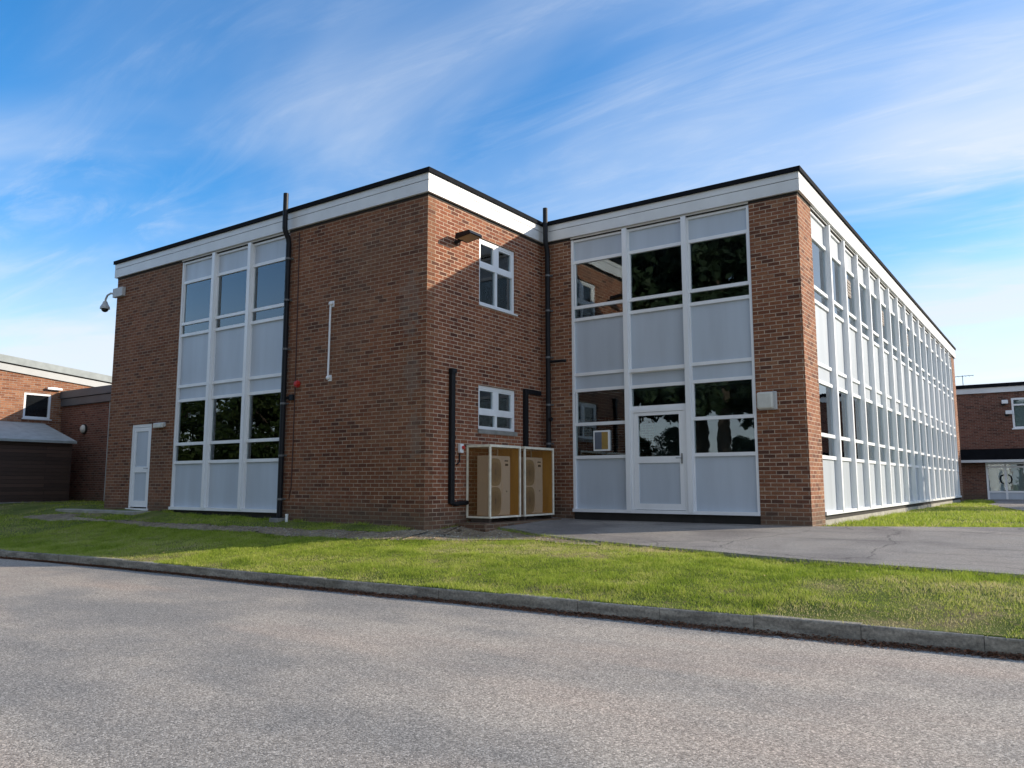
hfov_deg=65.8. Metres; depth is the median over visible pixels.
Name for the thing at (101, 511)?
paving slab
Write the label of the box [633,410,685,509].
entrance door
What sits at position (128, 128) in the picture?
sky
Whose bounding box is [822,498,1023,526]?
grass
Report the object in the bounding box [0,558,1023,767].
road
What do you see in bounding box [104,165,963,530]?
school building
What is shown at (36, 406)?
window
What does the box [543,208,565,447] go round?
drainpipe
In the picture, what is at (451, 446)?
cable trunking
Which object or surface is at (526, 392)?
cable trunking
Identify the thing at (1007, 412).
security lamp
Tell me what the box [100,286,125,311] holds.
security camera
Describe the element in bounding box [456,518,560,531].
brick base
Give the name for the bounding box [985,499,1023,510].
tarmac
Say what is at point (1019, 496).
door panel
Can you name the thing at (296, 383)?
alarm sounder
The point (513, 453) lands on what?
equipment cage
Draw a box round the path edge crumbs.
[510,531,1023,578]
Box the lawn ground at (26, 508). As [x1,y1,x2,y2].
[0,500,1023,638]
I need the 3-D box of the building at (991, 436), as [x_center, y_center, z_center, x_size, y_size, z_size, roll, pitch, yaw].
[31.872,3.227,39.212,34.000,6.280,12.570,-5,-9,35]
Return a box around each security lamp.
[1001,400,1007,405]
[1005,410,1011,415]
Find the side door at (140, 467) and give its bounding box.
[130,427,150,506]
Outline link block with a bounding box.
[60,385,111,500]
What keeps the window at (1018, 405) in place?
in the building at (991, 436)
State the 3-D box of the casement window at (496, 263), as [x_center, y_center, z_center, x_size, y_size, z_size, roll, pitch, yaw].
[-0.310,-2.209,16.494,0.135,1.407,1.330,-5,-9,35]
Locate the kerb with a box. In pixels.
[0,549,1023,656]
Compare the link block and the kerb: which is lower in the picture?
the kerb
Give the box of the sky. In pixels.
[0,0,1023,385]
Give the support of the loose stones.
on the dirt path at (463, 532)
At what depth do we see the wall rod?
15.85 m
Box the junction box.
[286,394,293,399]
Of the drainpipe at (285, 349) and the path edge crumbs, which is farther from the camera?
the drainpipe at (285, 349)
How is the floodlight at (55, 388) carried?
attached to the building at (26, 396)
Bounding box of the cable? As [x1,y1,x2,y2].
[288,232,299,498]
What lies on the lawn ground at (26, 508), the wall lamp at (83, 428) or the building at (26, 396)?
the building at (26, 396)
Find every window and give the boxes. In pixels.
[21,392,51,420]
[478,385,516,435]
[479,238,517,315]
[1011,398,1023,429]
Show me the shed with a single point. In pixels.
(31, 470)
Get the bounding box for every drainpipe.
[276,193,293,516]
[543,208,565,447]
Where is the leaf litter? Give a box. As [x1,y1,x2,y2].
[0,556,1023,660]
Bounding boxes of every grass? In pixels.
[0,499,150,543]
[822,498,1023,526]
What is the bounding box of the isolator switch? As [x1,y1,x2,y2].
[456,444,464,464]
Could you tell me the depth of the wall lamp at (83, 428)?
26.95 m
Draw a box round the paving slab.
[55,509,149,514]
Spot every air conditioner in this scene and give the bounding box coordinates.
[477,455,509,515]
[521,457,542,513]
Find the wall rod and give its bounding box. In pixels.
[326,301,333,380]
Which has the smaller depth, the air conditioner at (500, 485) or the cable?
the air conditioner at (500, 485)
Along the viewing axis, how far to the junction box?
16.39 m
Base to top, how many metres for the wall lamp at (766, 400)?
0.340 m
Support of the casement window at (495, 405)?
in the school building at (686, 327)
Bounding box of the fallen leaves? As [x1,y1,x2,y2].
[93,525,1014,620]
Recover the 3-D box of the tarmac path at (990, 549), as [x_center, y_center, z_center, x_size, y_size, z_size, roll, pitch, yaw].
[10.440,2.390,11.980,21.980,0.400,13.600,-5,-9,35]
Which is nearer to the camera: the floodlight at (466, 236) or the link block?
the floodlight at (466, 236)
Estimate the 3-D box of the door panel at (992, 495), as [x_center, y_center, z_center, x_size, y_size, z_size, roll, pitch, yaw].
[23.345,5.438,37.968,0.670,0.440,0.030,-5,-9,35]
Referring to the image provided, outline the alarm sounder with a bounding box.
[294,380,299,387]
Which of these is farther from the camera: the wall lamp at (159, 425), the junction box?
the wall lamp at (159, 425)
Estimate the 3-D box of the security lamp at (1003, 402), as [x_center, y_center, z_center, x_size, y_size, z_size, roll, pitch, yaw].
[23.702,0.900,38.065,0.300,0.250,0.279,-5,-9,35]
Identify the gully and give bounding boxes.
[269,517,284,521]
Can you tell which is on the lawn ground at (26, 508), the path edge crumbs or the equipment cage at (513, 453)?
the path edge crumbs
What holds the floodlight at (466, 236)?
attached to the school building at (686, 327)
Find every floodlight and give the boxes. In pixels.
[47,387,62,390]
[454,230,481,243]
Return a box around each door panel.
[990,493,1005,498]
[1008,493,1023,499]
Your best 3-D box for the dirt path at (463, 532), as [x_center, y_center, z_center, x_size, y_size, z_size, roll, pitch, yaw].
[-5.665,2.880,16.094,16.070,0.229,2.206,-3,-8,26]
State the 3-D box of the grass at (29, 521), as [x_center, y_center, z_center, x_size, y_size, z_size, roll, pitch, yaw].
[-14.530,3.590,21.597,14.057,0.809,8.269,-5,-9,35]
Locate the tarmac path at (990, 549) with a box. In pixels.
[469,517,1023,576]
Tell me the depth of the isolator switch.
14.95 m
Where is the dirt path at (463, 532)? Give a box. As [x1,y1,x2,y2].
[22,513,598,545]
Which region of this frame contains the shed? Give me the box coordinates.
[0,421,76,503]
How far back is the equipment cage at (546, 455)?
16.61 m
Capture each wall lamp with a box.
[80,424,86,433]
[153,422,165,427]
[757,391,777,409]
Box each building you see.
[0,354,111,442]
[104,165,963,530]
[956,382,1023,499]
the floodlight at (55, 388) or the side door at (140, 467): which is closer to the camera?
the side door at (140, 467)
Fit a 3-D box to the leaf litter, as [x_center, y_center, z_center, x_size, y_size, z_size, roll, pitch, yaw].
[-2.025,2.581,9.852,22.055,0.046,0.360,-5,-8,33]
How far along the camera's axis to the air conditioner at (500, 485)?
15.00 m
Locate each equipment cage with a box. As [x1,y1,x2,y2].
[466,444,520,522]
[519,446,553,519]
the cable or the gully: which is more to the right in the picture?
the cable
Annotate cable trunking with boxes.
[448,368,468,505]
[523,389,541,446]
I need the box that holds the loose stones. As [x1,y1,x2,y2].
[176,524,600,543]
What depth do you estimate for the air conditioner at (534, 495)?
16.05 m

